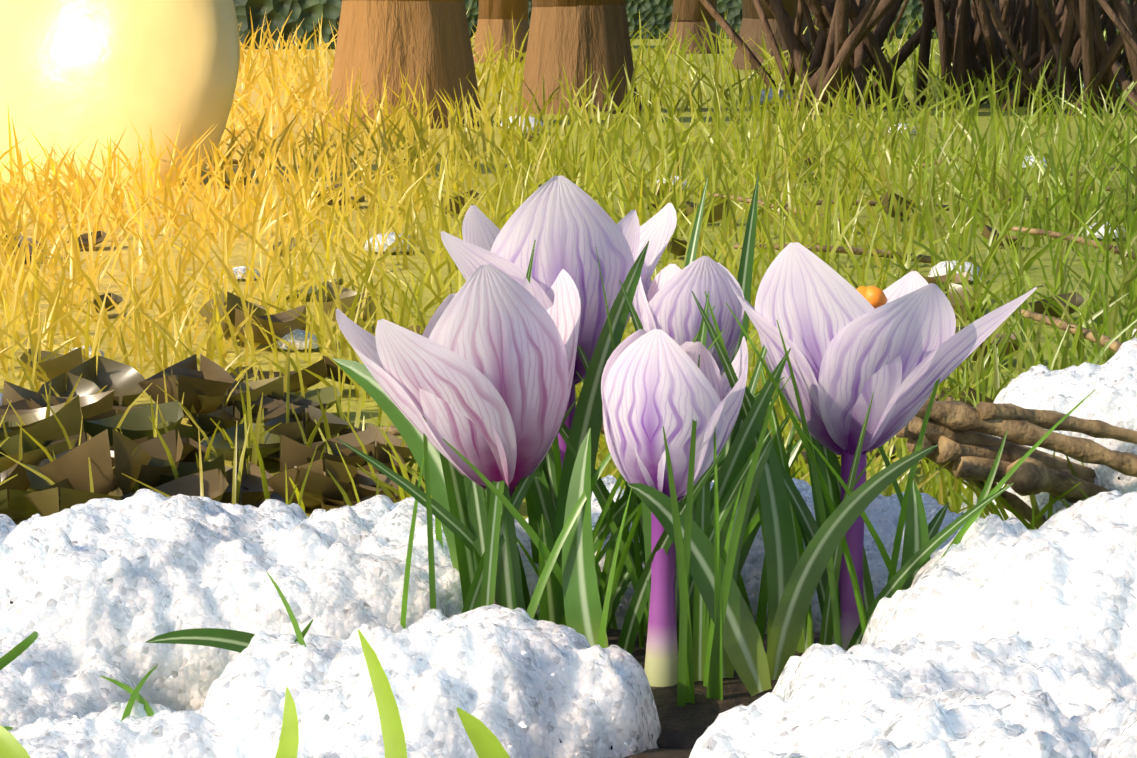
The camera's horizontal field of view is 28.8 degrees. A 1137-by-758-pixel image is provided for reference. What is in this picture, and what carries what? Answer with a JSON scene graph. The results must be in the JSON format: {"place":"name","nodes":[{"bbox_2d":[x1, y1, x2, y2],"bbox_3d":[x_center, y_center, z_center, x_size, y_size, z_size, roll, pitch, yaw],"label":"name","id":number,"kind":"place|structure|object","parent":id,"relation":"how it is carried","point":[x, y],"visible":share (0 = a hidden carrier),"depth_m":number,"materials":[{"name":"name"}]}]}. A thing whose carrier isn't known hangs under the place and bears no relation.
{"place":"outdoors","nodes":[
{"label":"outdoors","id":0,"kind":"place"},
{"bbox_2d":[0,7,1136,529],"bbox_3d":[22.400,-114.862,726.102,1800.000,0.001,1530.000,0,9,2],"label":"ground","id":1,"kind":"structure","parent":0,"point":[370,407],"depth_m":1.48,"materials":[{"name":"green plant"}]},
{"bbox_2d":[0,0,239,185],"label":"glowing sphere","id":2,"kind":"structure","parent":1,"relation":"on","point":[74,73],"depth_m":2.00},
{"bbox_2d":[233,0,341,48],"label":"hedge","id":3,"kind":"object","parent":1,"relation":"on","point":[278,12],"depth_m":15.20,"materials":[{"name":"green plant"}]},
{"bbox_2d":[323,0,485,128],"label":"tree","id":4,"kind":"object","parent":1,"relation":"on","point":[430,39],"visible":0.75,"depth_m":3.14,"materials":[{"name":"brown plant"}]},
{"bbox_2d":[473,0,528,62],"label":"tree","id":5,"kind":"object","parent":1,"relation":"on","point":[496,16],"visible":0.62,"depth_m":9.21,"materials":[{"name":"brown plant"}]},
{"bbox_2d":[0,133,1084,524],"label":"leaf litter","id":6,"kind":"object","parent":1,"relation":"on","point":[106,445],"visible":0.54,"depth_m":0.72,"materials":[{"name":"brown plant"}]},
{"bbox_2d":[0,175,1094,757],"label":"crocus leaves","id":7,"kind":"object","parent":1,"relation":"on","point":[710,535],"visible":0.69,"depth_m":0.46,"materials":[{"name":"green plant"}]},
{"bbox_2d":[0,338,1136,757],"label":"snow mounds","id":8,"kind":"object","parent":1,"relation":"on","point":[996,636],"visible":0.71,"depth_m":0.42,"materials":[{"name":"white snow"}]},
{"bbox_2d":[515,0,641,113],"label":"tree","id":9,"kind":"object","parent":1,"relation":"on","point":[571,36],"visible":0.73,"depth_m":3.67,"materials":[{"name":"brown plant"}]},
{"bbox_2d":[69,82,1136,357],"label":"snow remnants","id":10,"kind":"object","parent":1,"relation":"on","point":[297,336],"visible":0.29,"depth_m":1.24,"materials":[{"name":"white snow"}]},
{"bbox_2d":[666,0,723,53],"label":"tree","id":11,"kind":"object","parent":1,"relation":"on","point":[689,13],"visible":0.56,"depth_m":12.57,"materials":[{"name":"brown plant"}]},
{"bbox_2d":[606,629,819,757],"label":"soil patch","id":12,"kind":"object","parent":1,"relation":"on","point":[684,728],"visible":0.15,"depth_m":0.44,"materials":[{"name":"brown soil"}]},
{"bbox_2d":[336,264,580,603],"bbox_3d":[-0.022,0.021,0.473,0.052,0.095,0.041,-2,9,-15],"label":"crocus flower","id":13,"kind":"object","parent":12,"relation":"on","point":[478,373],"visible":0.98,"depth_m":0.46,"materials":[{"name":"purple plant"}]},
{"bbox_2d":[441,176,676,466],"bbox_3d":[-0.002,0.007,0.510,0.053,0.111,0.043,0,9,2],"label":"crocus flower","id":14,"kind":"object","parent":12,"relation":"on","point":[568,226],"visible":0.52,"depth_m":0.49,"materials":[{"name":"purple plant"}]},
{"bbox_2d":[601,329,747,686],"bbox_3d":[0.022,0.026,0.456,0.030,0.076,0.029,0,9,2],"label":"crocus flower","id":15,"kind":"object","parent":12,"relation":"on","point":[654,382],"visible":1,"depth_m":0.44,"materials":[{"name":"purple plant"}]},
{"bbox_2d":[633,256,744,374],"bbox_3d":[0.027,0.018,0.496,0.025,0.094,0.026,0,9,2],"label":"crocus flower","id":16,"kind":"object","parent":12,"relation":"on","point":[664,301],"visible":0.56,"depth_m":0.48,"materials":[{"name":"purple plant"}]},
{"bbox_2d":[727,242,1036,650],"bbox_3d":[0.065,0.018,0.477,0.058,0.099,0.048,7,12,38],"label":"crocus flower","id":17,"kind":"object","parent":12,"relation":"on","point":[899,348],"visible":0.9,"depth_m":0.46,"materials":[{"name":"purple plant"}]},
{"bbox_2d":[339,158,1136,526],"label":"dry stems","id":18,"kind":"object","parent":1,"relation":"on","point":[963,438],"visible":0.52,"depth_m":0.58,"materials":[{"name":"brown wood"}]},
{"bbox_2d":[729,0,812,69],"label":"tree","id":19,"kind":"object","parent":1,"relation":"on","point":[751,26],"visible":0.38,"depth_m":7.62,"materials":[{"name":"brown plant"}]},
{"bbox_2d":[464,0,1128,38],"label":"hedge","id":20,"kind":"object","parent":1,"relation":"on","point":[657,11],"depth_m":30.50,"materials":[{"name":"green plant"}]},
{"bbox_2d":[809,0,908,54],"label":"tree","id":21,"kind":"object","parent":1,"relation":"on","point":[896,24],"visible":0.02,"depth_m":10.43,"materials":[{"name":"brown plant"}]},
{"bbox_2d":[699,0,1136,112],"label":"shrub","id":22,"kind":"object","parent":1,"relation":"on","point":[836,45],"visible":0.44,"depth_m":3.92,"materials":[{"name":"brown plant"}]},
{"bbox_2d":[920,0,1136,94],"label":"shrub","id":23,"kind":"object","parent":1,"relation":"on","point":[1058,7],"depth_m":4.62,"materials":[{"name":"brown plant"}]},
{"bbox_2d":[985,0,1136,115],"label":"shrub","id":24,"kind":"object","parent":1,"relation":"on","point":[1087,19],"visible":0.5,"depth_m":3.62,"materials":[{"name":"brown plant"}]},
{"bbox_2d":[1048,0,1058,32],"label":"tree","id":25,"kind":"object","parent":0,"point":[1050,4],"depth_m":11.44,"materials":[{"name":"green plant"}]}
]}

